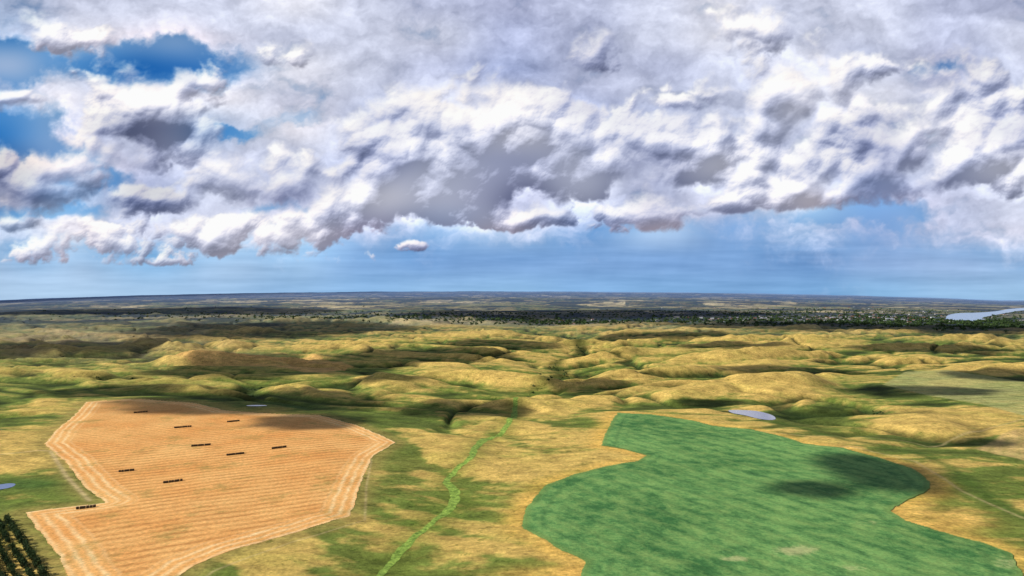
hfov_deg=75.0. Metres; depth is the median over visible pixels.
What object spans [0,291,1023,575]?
prairie terrain
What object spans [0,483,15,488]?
pond
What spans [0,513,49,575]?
shelterbelt trees
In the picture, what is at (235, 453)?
hay bale row
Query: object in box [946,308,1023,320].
river
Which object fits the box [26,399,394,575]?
harvested wheat field
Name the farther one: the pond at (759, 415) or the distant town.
the distant town
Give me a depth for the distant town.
4033.14 m
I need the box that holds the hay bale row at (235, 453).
[226,452,243,455]
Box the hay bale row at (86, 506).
[76,504,95,508]
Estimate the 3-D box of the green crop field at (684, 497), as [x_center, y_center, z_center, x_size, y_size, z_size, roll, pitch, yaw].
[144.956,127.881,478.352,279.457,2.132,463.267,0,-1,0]
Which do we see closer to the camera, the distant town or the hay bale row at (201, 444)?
the hay bale row at (201, 444)
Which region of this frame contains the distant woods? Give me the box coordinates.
[4,306,1023,331]
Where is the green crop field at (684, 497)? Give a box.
[522,413,1022,575]
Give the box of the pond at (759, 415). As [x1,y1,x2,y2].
[729,410,775,419]
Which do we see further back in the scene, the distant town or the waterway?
the distant town
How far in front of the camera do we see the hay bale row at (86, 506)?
382.65 m
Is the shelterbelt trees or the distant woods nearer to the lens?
the shelterbelt trees
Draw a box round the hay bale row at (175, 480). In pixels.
[163,479,182,482]
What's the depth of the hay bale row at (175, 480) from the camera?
437.20 m
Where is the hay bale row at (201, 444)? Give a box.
[191,443,210,446]
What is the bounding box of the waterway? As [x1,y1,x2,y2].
[376,397,517,575]
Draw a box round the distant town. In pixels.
[504,305,1023,324]
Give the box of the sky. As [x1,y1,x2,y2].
[0,0,1023,299]

